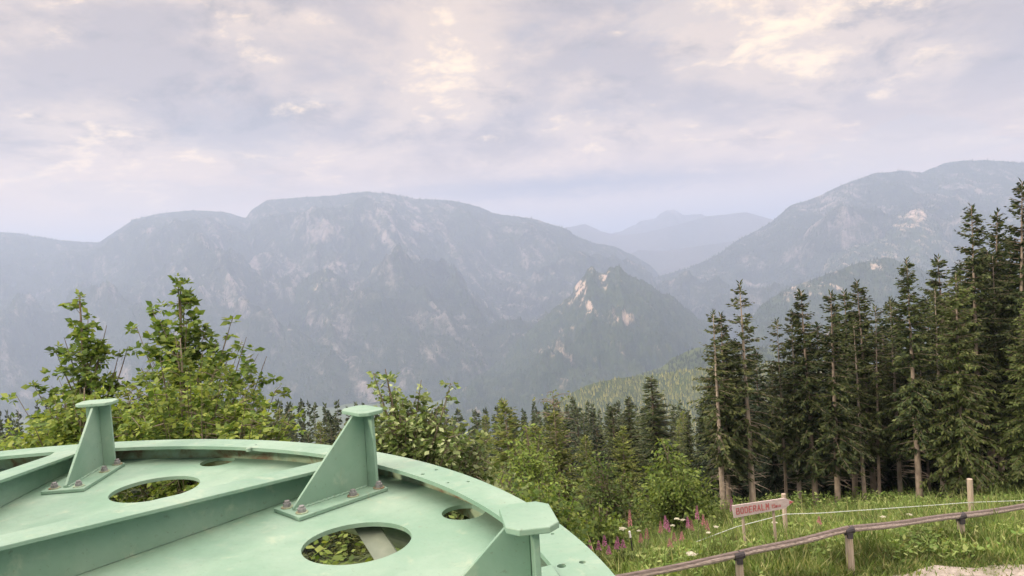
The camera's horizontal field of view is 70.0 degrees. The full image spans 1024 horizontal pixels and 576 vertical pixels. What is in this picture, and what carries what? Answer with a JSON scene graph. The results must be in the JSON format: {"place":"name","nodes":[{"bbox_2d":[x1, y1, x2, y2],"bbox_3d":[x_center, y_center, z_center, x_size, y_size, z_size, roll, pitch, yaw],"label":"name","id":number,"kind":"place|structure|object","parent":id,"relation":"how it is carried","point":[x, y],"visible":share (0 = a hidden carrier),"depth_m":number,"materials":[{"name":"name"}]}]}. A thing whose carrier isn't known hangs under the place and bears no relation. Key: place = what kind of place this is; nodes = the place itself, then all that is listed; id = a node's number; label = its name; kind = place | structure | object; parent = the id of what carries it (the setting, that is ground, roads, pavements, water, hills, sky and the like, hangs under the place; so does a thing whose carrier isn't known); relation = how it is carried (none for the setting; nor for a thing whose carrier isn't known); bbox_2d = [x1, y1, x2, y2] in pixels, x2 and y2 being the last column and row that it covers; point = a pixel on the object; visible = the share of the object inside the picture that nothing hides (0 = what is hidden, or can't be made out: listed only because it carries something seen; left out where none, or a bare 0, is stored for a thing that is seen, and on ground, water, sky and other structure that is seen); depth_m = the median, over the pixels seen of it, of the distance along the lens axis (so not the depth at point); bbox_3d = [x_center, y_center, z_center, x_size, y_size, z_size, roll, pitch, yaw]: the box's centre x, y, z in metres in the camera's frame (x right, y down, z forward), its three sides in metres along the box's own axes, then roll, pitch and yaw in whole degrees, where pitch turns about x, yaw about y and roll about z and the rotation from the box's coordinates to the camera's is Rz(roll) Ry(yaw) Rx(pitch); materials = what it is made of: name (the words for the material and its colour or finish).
{"place":"outdoors","nodes":[
{"label":"outdoors","id":0,"kind":"place"},
{"bbox_2d":[288,269,343,324],"bbox_3d":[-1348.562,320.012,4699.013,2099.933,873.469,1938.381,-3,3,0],"label":"mountain","id":1,"kind":"structure","parent":0,"point":[301,299],"depth_m":4529.43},
{"bbox_2d":[0,191,659,423],"bbox_3d":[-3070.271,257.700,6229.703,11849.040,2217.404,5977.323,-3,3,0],"label":"mountain","id":2,"kind":"structure","parent":0,"point":[20,331],"depth_m":4742.99,"materials":[{"name":"stone"}]},
{"bbox_2d":[0,191,654,419],"bbox_3d":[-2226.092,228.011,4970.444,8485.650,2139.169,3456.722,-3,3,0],"label":"distant forest","id":3,"kind":"object","parent":2,"relation":"on","point":[328,347],"visible":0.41,"depth_m":4551.28,"materials":[{"name":"plant"}]},
{"bbox_2d":[0,0,1023,242],"label":"sky","id":4,"kind":"structure","parent":0,"point":[608,116],"materials":[{"name":"white"}]},
{"bbox_2d":[1,396,1023,575],"bbox_3d":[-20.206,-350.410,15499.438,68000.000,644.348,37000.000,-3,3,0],"label":"ground","id":5,"kind":"structure","parent":0,"point":[331,409],"depth_m":3111.25,"materials":[{"name":"plant"}]},
{"bbox_2d":[0,289,131,431],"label":"maple tree","id":6,"kind":"object","parent":5,"relation":"on","point":[89,381],"visible":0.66,"depth_m":10.49,"materials":[{"name":"green plant"}]},
{"bbox_2d":[0,382,135,502],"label":"maple shrub","id":7,"kind":"object","parent":5,"relation":"on","point":[68,429],"visible":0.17,"depth_m":8.55,"materials":[{"name":"green plant"}]},
{"bbox_2d":[124,273,283,430],"bbox_3d":[-4.173,3.540,10.154,2.309,7.540,1.456,-3,3,0],"label":"maple tree","id":8,"kind":"object","parent":5,"relation":"on","point":[161,339],"visible":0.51,"depth_m":9.96,"materials":[{"name":"green plant"}]},
{"bbox_2d":[108,334,304,502],"bbox_3d":[-3.777,3.904,9.068,2.494,6.680,4.954,-4,3,-24],"label":"shrub","id":9,"kind":"object","parent":5,"relation":"on","point":[189,415],"visible":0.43,"depth_m":8.32,"materials":[{"name":"green plant"}]},
{"bbox_2d":[111,485,349,563],"bbox_3d":[-3.442,4.572,7.298,3.286,4.656,3.283,-3,3,0],"label":"hazel shrub","id":10,"kind":"object","parent":5,"relation":"on","point":[336,542],"visible":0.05,"depth_m":8.23,"materials":[{"name":"plant"}]},
{"bbox_2d":[287,413,309,555],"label":"spruce tree","id":11,"kind":"object","parent":5,"relation":"on","point":[293,438],"visible":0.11,"depth_m":91.88,"materials":[{"name":"green plant"}]},
{"bbox_2d":[309,402,319,443],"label":"spruce tree","id":12,"kind":"object","parent":5,"relation":"on","point":[313,419],"visible":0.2,"depth_m":132.73,"materials":[{"name":"green plant"}]},
{"bbox_2d":[302,429,338,562],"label":"spruce tree","id":13,"kind":"object","parent":5,"relation":"on","point":[311,440],"visible":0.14,"depth_m":63.68,"materials":[{"name":"green plant"}]},
{"bbox_2d":[309,420,333,557],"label":"larch tree","id":14,"kind":"object","parent":5,"relation":"on","point":[320,436],"visible":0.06,"depth_m":86.55,"materials":[{"name":"plant"}]},
{"bbox_2d":[318,416,339,555],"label":"spruce tree","id":15,"kind":"object","parent":5,"relation":"on","point":[330,423],"visible":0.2,"depth_m":79.17,"materials":[{"name":"green plant"}]},
{"bbox_2d":[329,415,339,441],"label":"spruce tree","id":16,"kind":"object","parent":5,"relation":"on","point":[337,426],"visible":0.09,"depth_m":117.57,"materials":[{"name":"green plant"}]},
{"bbox_2d":[333,400,342,432],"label":"spruce tree","id":17,"kind":"object","parent":5,"relation":"on","point":[339,412],"visible":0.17,"depth_m":137.75,"materials":[{"name":"green plant"}]},
{"bbox_2d":[319,433,365,560],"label":"larch tree","id":18,"kind":"object","parent":5,"relation":"on","point":[342,540],"visible":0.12,"depth_m":67.44,"materials":[{"name":"plant"}]},
{"bbox_2d":[342,526,410,559],"bbox_3d":[3.794,3.722,-3.179,2.942,5.632,15.906,-6,3,-43],"label":"support frame","id":19,"kind":"object","parent":5,"relation":"on","point":[380,542],"visible":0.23,"depth_m":2.71,"materials":[{"name":"green paint"}]},
{"bbox_2d":[0,398,614,575],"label":"cableway wheel","id":20,"kind":"object","parent":19,"relation":"on","point":[258,508],"visible":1,"depth_m":2.73,"materials":[{"name":"green paint"}]},
{"bbox_2d":[305,515,453,564],"bbox_3d":[-1.150,4.337,5.687,2.962,4.400,2.956,-3,3,0],"label":"hazel shrub","id":21,"kind":"object","parent":5,"relation":"on","point":[335,557],"visible":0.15,"depth_m":6.45,"materials":[{"name":"plant"}]},
{"bbox_2d":[366,369,535,519],"bbox_3d":[-0.798,3.888,9.701,2.388,5.852,1.808,-3,3,0],"label":"whitebeam tree","id":22,"kind":"object","parent":5,"relation":"on","point":[410,437],"visible":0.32,"depth_m":9.35,"materials":[{"name":"green plant"}]},
{"bbox_2d":[471,419,491,472],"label":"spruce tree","id":23,"kind":"object","parent":5,"relation":"on","point":[476,422],"visible":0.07,"depth_m":108.48,"materials":[{"name":"green plant"}]},
{"bbox_2d":[480,415,495,467],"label":"larch tree","id":24,"kind":"object","parent":5,"relation":"on","point":[487,428],"visible":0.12,"depth_m":117.85,"materials":[{"name":"plant"}]},
{"bbox_2d":[479,398,558,500],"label":"larch tree","id":25,"kind":"object","parent":5,"relation":"on","point":[503,458],"visible":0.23,"depth_m":24.19,"materials":[{"name":"plant"}]},
{"bbox_2d":[490,423,579,522],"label":"rowan tree","id":26,"kind":"object","parent":5,"relation":"on","point":[536,469],"visible":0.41,"depth_m":18.96,"materials":[{"name":"plant"}]},
{"bbox_2d":[525,425,553,484],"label":"larch tree","id":27,"kind":"object","parent":5,"relation":"on","point":[534,428],"visible":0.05,"depth_m":27.21,"materials":[{"name":"plant"}]},
{"bbox_2d":[493,471,596,546],"bbox_3d":[0.493,5.113,15.296,2.550,3.094,3.192,-3,3,0],"label":"hazel shrub","id":28,"kind":"object","parent":5,"relation":"on","point":[562,516],"visible":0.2,"depth_m":14.88,"materials":[{"name":"plant"}]},
{"bbox_2d":[532,390,578,469],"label":"dead tree","id":29,"kind":"object","parent":5,"relation":"on","point":[551,402],"visible":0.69,"depth_m":27.23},
{"bbox_2d":[537,409,595,529],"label":"larch tree","id":30,"kind":"object","parent":5,"relation":"on","point":[558,459],"visible":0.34,"depth_m":25.25,"materials":[{"name":"plant"}]},
{"bbox_2d":[550,421,583,495],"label":"spruce tree","id":31,"kind":"object","parent":5,"relation":"on","point":[572,437],"visible":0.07,"depth_m":34.32,"materials":[{"name":"green plant"}]},
{"bbox_2d":[564,403,581,466],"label":"spruce tree","id":32,"kind":"object","parent":5,"relation":"on","point":[572,421],"visible":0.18,"depth_m":110.73,"materials":[{"name":"green plant"}]},
{"bbox_2d":[571,403,584,470],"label":"spruce tree","id":33,"kind":"object","parent":5,"relation":"on","point":[576,413],"visible":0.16,"depth_m":118.58,"materials":[{"name":"green plant"}]},
{"bbox_2d":[574,412,597,493],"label":"spruce tree","id":34,"kind":"object","parent":5,"relation":"on","point":[586,428],"visible":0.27,"depth_m":83.97,"materials":[{"name":"green plant"}]},
{"bbox_2d":[572,435,603,535],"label":"larch tree","id":35,"kind":"object","parent":5,"relation":"on","point":[586,455],"visible":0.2,"depth_m":26.29,"materials":[{"name":"plant"}]},
{"bbox_2d":[588,403,599,460],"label":"spruce tree","id":36,"kind":"object","parent":5,"relation":"on","point":[591,418],"visible":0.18,"depth_m":113.40,"materials":[{"name":"green plant"}]},
{"bbox_2d":[578,424,617,513],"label":"spruce tree","id":37,"kind":"object","parent":5,"relation":"on","point":[596,439],"visible":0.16,"depth_m":30.25,"materials":[{"name":"green plant"}]},
{"bbox_2d":[568,451,640,536],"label":"rowan tree","id":38,"kind":"object","parent":5,"relation":"on","point":[614,496],"visible":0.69,"depth_m":20.89,"materials":[{"name":"green plant"}]},
{"bbox_2d":[574,494,635,553],"bbox_3d":[2.153,6.251,17.850,1.726,2.251,1.582,-3,3,0],"label":"hazel shrub","id":39,"kind":"object","parent":5,"relation":"on","point":[602,527],"visible":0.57,"depth_m":17.61,"materials":[{"name":"green plant"}]},
{"bbox_2d":[602,404,643,512],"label":"spruce tree","id":40,"kind":"object","parent":5,"relation":"on","point":[613,426],"visible":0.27,"depth_m":37.33,"materials":[{"name":"green plant"}]},
{"bbox_2d":[603,425,654,531],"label":"larch tree","id":41,"kind":"object","parent":5,"relation":"on","point":[626,467],"visible":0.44,"depth_m":28.18,"materials":[{"name":"plant"}]},
{"bbox_2d":[619,396,655,505],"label":"spruce tree","id":42,"kind":"object","parent":5,"relation":"on","point":[629,426],"visible":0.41,"depth_m":40.24,"materials":[{"name":"green plant"}]},
{"bbox_2d":[633,375,694,504],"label":"spruce tree","id":43,"kind":"object","parent":5,"relation":"on","point":[654,431],"visible":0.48,"depth_m":42.19,"materials":[{"name":"green plant"}]},
{"bbox_2d":[668,411,677,454],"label":"spruce tree","id":44,"kind":"object","parent":5,"relation":"on","point":[673,414],"visible":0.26,"depth_m":116.54,"materials":[{"name":"green plant"}]},
{"bbox_2d":[631,438,720,531],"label":"young beech","id":45,"kind":"object","parent":5,"relation":"on","point":[677,495],"visible":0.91,"depth_m":23.22,"materials":[{"name":"green plant"}]},
{"bbox_2d":[673,420,685,469],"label":"larch tree","id":46,"kind":"object","parent":5,"relation":"on","point":[678,438],"visible":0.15,"depth_m":87.17,"materials":[{"name":"plant"}]},
{"bbox_2d":[672,410,695,463],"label":"larch tree","id":47,"kind":"object","parent":5,"relation":"on","point":[682,419],"visible":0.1,"depth_m":102.20,"materials":[{"name":"plant"}]},
{"bbox_2d":[681,409,701,480],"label":"spruce tree","id":48,"kind":"object","parent":5,"relation":"on","point":[688,445],"visible":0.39,"depth_m":36.31,"materials":[{"name":"green plant"}]},
{"bbox_2d":[690,396,719,504],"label":"spruce tree","id":49,"kind":"object","parent":5,"relation":"on","point":[702,448],"visible":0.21,"depth_m":34.31,"materials":[{"name":"green plant"}]},
{"bbox_2d":[692,367,721,469],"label":"spruce tree","id":50,"kind":"object","parent":5,"relation":"on","point":[712,402],"visible":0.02,"depth_m":38.37,"materials":[{"name":"green plant"}]},
{"bbox_2d":[687,309,755,511],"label":"spruce tree","id":51,"kind":"object","parent":5,"relation":"on","point":[722,461],"visible":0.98,"depth_m":25.62,"materials":[{"name":"green plant"}]},
{"bbox_2d":[692,311,764,508],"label":"spruce tree","id":52,"kind":"object","parent":5,"relation":"on","point":[737,456],"visible":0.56,"depth_m":26.26,"materials":[{"name":"green plant"}]},
{"bbox_2d":[702,339,765,503],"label":"spruce tree","id":53,"kind":"object","parent":5,"relation":"on","point":[741,494],"visible":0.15,"depth_m":31.05,"materials":[{"name":"green plant"}]},
{"bbox_2d":[709,279,788,502],"bbox_3d":[8.440,4.148,26.211,2.516,8.991,2.764,-6,3,-40],"label":"spruce tree","id":54,"kind":"object","parent":5,"relation":"on","point":[750,427],"visible":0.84,"depth_m":26.07,"materials":[{"name":"green plant"}]},
{"bbox_2d":[732,498,792,541],"bbox_3d":[5.445,5.318,15.829,1.431,1.467,0.100,-4,3,-10],"label":"arrow sign","id":55,"kind":"object","parent":5,"relation":"on","point":[747,509],"visible":0.98,"depth_m":15.75,"materials":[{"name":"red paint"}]},
{"bbox_2d":[742,349,790,500],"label":"spruce tree","id":56,"kind":"object","parent":5,"relation":"on","point":[759,387],"visible":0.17,"depth_m":33.14,"materials":[{"name":"green plant"}]},
{"bbox_2d":[745,368,795,500],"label":"spruce tree","id":57,"kind":"object","parent":5,"relation":"on","point":[772,481],"visible":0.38,"depth_m":29.11,"materials":[{"name":"green plant"}]},
{"bbox_2d":[759,317,802,497],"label":"spruce tree","id":58,"kind":"object","parent":5,"relation":"on","point":[776,403],"visible":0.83,"depth_m":27.15,"materials":[{"name":"green plant"}]},
{"bbox_2d":[772,309,822,504],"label":"spruce tree","id":59,"kind":"object","parent":5,"relation":"on","point":[793,414],"visible":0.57,"depth_m":26.93,"materials":[{"name":"green plant"}]},
{"bbox_2d":[771,334,833,501],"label":"spruce tree","id":60,"kind":"object","parent":5,"relation":"on","point":[806,487],"visible":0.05,"depth_m":32.02,"materials":[{"name":"green plant"}]},
{"bbox_2d":[588,480,1023,575],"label":"meadow grass","id":61,"kind":"structure","parent":5,"relation":"on","point":[795,561],"depth_m":15.09,"materials":[{"name":"plant"}]},
{"bbox_2d":[769,288,853,505],"bbox_3d":[10.848,4.287,26.824,2.537,8.732,2.888,-4,3,-22],"label":"spruce tree","id":62,"kind":"object","parent":5,"relation":"on","point":[804,450],"visible":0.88,"depth_m":26.54,"materials":[{"name":"green plant"}]},
{"bbox_2d":[600,480,1023,575],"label":"meadow weeds","id":63,"kind":"object","parent":5,"relation":"on","point":[932,541],"visible":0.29,"depth_m":16.13,"materials":[{"name":"green plant"}]},
{"bbox_2d":[800,322,834,499],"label":"spruce tree","id":64,"kind":"object","parent":5,"relation":"on","point":[821,488],"visible":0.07,"depth_m":33.04,"materials":[{"name":"green plant"}]},
{"bbox_2d":[615,503,1023,575],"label":"rail fence","id":65,"kind":"object","parent":5,"relation":"on","point":[847,531],"visible":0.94,"depth_m":13.74,"materials":[{"name":"brown wood"}]},
{"bbox_2d":[628,478,1023,550],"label":"electric fence","id":66,"kind":"object","parent":5,"relation":"on","point":[970,495],"visible":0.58,"depth_m":19.05,"materials":[{"name":"plastic"}]},
{"bbox_2d":[797,289,880,502],"bbox_3d":[11.649,4.244,26.187,2.774,8.487,2.501,-2,3,31],"label":"spruce tree","id":67,"kind":"object","parent":5,"relation":"on","point":[837,448],"visible":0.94,"depth_m":26.03,"materials":[{"name":"green plant"}]},
{"bbox_2d":[812,321,890,499],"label":"spruce tree","id":68,"kind":"object","parent":5,"relation":"on","point":[842,487],"visible":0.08,"depth_m":31.02,"materials":[{"name":"green plant"}]},
{"bbox_2d":[820,288,894,500],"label":"spruce tree","id":69,"kind":"object","parent":5,"relation":"on","point":[848,305],"visible":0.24,"depth_m":29.02,"materials":[{"name":"green plant"}]},
{"bbox_2d":[839,317,886,498],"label":"spruce tree","id":70,"kind":"object","parent":5,"relation":"on","point":[859,439],"visible":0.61,"depth_m":27.12,"materials":[{"name":"green plant"}]},
{"bbox_2d":[835,279,909,499],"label":"spruce tree","id":71,"kind":"object","parent":5,"relation":"on","point":[867,353],"visible":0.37,"depth_m":28.53,"materials":[{"name":"green plant"}]},
{"bbox_2d":[858,303,905,497],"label":"spruce tree","id":72,"kind":"object","parent":5,"relation":"on","point":[876,390],"visible":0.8,"depth_m":27.14,"materials":[{"name":"green plant"}]},
{"bbox_2d":[869,296,919,494],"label":"spruce tree","id":73,"kind":"object","parent":5,"relation":"on","point":[890,387],"visible":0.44,"depth_m":27.70,"materials":[{"name":"green plant"}]},
{"bbox_2d":[865,322,927,497],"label":"spruce tree","id":74,"kind":"object","parent":5,"relation":"on","point":[890,474],"visible":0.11,"depth_m":30.88,"materials":[{"name":"green plant"}]},
{"bbox_2d":[871,298,938,493],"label":"spruce tree","id":75,"kind":"object","parent":5,"relation":"on","point":[905,381],"visible":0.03,"depth_m":33.07,"materials":[{"name":"green plant"}]},
{"bbox_2d":[873,256,964,497],"bbox_3d":[14.297,3.546,26.284,2.743,9.425,2.707,-5,3,-2],"label":"spruce tree","id":76,"kind":"object","parent":5,"relation":"on","point":[914,390],"visible":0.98,"depth_m":26.04,"materials":[{"name":"green plant"}]},
{"bbox_2d":[910,351,938,489],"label":"spruce tree","id":77,"kind":"object","parent":5,"relation":"on","point":[926,460],"visible":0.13,"depth_m":29.30,"materials":[{"name":"green plant"}]},
{"bbox_2d":[912,286,955,495],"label":"spruce tree","id":78,"kind":"object","parent":5,"relation":"on","point":[941,371],"visible":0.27,"depth_m":27.14,"materials":[{"name":"green plant"}]},
{"bbox_2d":[906,296,975,492],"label":"spruce tree","id":79,"kind":"object","parent":5,"relation":"on","point":[932,470],"visible":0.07,"depth_m":32.01,"materials":[{"name":"green plant"}]},
{"bbox_2d":[907,254,986,467],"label":"spruce tree","id":80,"kind":"object","parent":5,"relation":"on","point":[931,283],"visible":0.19,"depth_m":30.03,"materials":[{"name":"green plant"}]},
{"bbox_2d":[919,270,1010,500],"bbox_3d":[15.709,3.740,25.687,2.989,8.762,3.071,-4,3,-9],"label":"spruce tree","id":81,"kind":"object","parent":5,"relation":"on","point":[962,466],"visible":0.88,"depth_m":25.45,"materials":[{"name":"green plant"}]},
{"bbox_2d":[943,262,987,485],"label":"spruce tree","id":82,"kind":"object","parent":5,"relation":"on","point":[955,270],"visible":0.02,"depth_m":33.07,"materials":[{"name":"green plant"}]},
{"bbox_2d":[933,203,1018,491],"bbox_3d":[17.218,2.609,27.042,2.845,11.652,2.883,-4,3,-18],"label":"spruce tree","id":83,"kind":"object","parent":5,"relation":"on","point":[974,267],"visible":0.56,"depth_m":26.88,"materials":[{"name":"green plant"}]},
{"bbox_2d":[963,208,1018,490],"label":"spruce tree","id":84,"kind":"object","parent":5,"relation":"on","point":[996,231],"visible":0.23,"depth_m":27.97,"materials":[{"name":"green plant"}]},
{"bbox_2d":[964,248,1018,480],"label":"spruce tree","id":85,"kind":"object","parent":5,"relation":"on","point":[985,446],"visible":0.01,"depth_m":31.95,"materials":[{"name":"green plant"}]},
{"bbox_2d":[974,251,1017,490],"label":"spruce tree","id":86,"kind":"object","parent":5,"relation":"on","point":[993,345],"visible":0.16,"depth_m":27.58,"materials":[{"name":"green plant"}]},
{"bbox_2d":[977,301,1023,495],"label":"spruce tree","id":87,"kind":"object","parent":5,"relation":"on","point":[1014,430],"visible":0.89,"depth_m":25.27,"materials":[{"name":"green plant"}]},
{"bbox_2d":[978,177,1023,481],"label":"spruce tree","id":88,"kind":"object","parent":5,"relation":"on","point":[1017,296],"visible":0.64,"depth_m":26.58,"materials":[{"name":"green plant"}]},
{"bbox_2d":[989,235,1023,325],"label":"spruce tree","id":89,"kind":"object","parent":5,"relation":"on","point":[1013,273],"visible":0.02,"depth_m":33.91,"materials":[{"name":"green plant"}]},
{"bbox_2d":[437,266,734,452],"bbox_3d":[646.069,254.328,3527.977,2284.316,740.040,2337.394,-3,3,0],"label":"mountain","id":90,"kind":"structure","parent":0,"point":[568,370],"depth_m":3105.09,"materials":[{"name":"stone"}]},
{"bbox_2d":[439,265,728,440],"bbox_3d":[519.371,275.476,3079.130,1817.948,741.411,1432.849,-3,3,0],"label":"distant forest","id":91,"kind":"object","parent":90,"relation":"on","point":[604,332],"visible":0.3,"depth_m":3262.17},
{"bbox_2d":[613,209,706,234],"bbox_3d":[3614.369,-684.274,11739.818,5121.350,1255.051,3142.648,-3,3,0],"label":"mountain","id":92,"kind":"structure","parent":0,"point":[667,218],"depth_m":11555.16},
{"bbox_2d":[565,212,772,253],"bbox_3d":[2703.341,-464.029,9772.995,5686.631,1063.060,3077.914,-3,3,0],"label":"mountain","id":93,"kind":"structure","parent":0,"point":[709,230],"depth_m":9759.52,"materials":[{"name":"stone"}]},
{"bbox_2d":[529,363,819,450],"bbox_3d":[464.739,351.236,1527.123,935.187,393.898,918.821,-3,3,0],"label":"hill","id":94,"kind":"structure","parent":0,"point":[614,400],"depth_m":1469.24,"materials":[{"name":"plant"}]},
{"bbox_2d":[521,360,824,460],"bbox_3d":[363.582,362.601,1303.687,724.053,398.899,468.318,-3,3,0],"label":"distant forest","id":95,"kind":"object","parent":94,"relation":"on","point":[668,383],"visible":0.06,"depth_m":1468.15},
{"bbox_2d":[631,241,734,274],"bbox_3d":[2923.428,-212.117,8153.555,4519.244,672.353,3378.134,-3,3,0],"label":"mountain","id":96,"kind":"structure","parent":0,"point":[663,262],"depth_m":7975.98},
{"bbox_2d":[635,344,871,375],"bbox_3d":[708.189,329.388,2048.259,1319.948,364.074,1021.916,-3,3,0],"label":"hill","id":97,"kind":"structure","parent":0,"point":[665,367],"depth_m":2000.40,"materials":[{"name":"plant"}]},
{"bbox_2d":[636,343,872,375],"bbox_3d":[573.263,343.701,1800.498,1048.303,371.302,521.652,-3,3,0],"label":"distant forest","id":98,"kind":"object","parent":97,"relation":"on","point":[769,357],"visible":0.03,"depth_m":1992.32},
{"bbox_2d":[654,160,1023,339],"bbox_3d":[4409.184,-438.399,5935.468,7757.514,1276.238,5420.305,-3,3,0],"label":"mountain","id":99,"kind":"structure","parent":0,"point":[848,237],"depth_m":5196.28,"materials":[{"name":"stone"}]},
{"bbox_2d":[654,158,1023,337],"bbox_3d":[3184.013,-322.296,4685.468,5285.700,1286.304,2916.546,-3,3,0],"label":"distant forest","id":100,"kind":"object","parent":99,"relation":"on","point":[818,210],"visible":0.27,"depth_m":5456.90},
{"bbox_2d":[736,257,951,362],"bbox_3d":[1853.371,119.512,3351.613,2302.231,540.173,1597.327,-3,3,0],"label":"mountain","id":101,"kind":"structure","parent":0,"point":[876,285],"depth_m":3159.85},
{"bbox_2d":[737,257,963,351],"bbox_3d":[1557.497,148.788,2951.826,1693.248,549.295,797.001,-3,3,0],"label":"distant forest","id":102,"kind":"object","parent":101,"relation":"on","point":[770,314],"visible":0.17,"depth_m":3158.17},
{"bbox_2d":[820,209,962,282],"bbox_3d":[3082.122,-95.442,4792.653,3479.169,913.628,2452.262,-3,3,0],"label":"mountain","id":103,"kind":"structure","parent":0,"point":[919,252],"depth_m":4618.05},
{"bbox_2d":[816,207,962,280],"bbox_3d":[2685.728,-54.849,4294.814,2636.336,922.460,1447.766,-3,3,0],"label":"distant forest","id":104,"kind":"object","parent":103,"relation":"on","point":[862,253],"visible":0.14,"depth_m":4639.05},
{"bbox_2d":[894,565,1023,575],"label":"path","id":105,"kind":"structure","parent":0,"point":[956,571],"depth_m":13.58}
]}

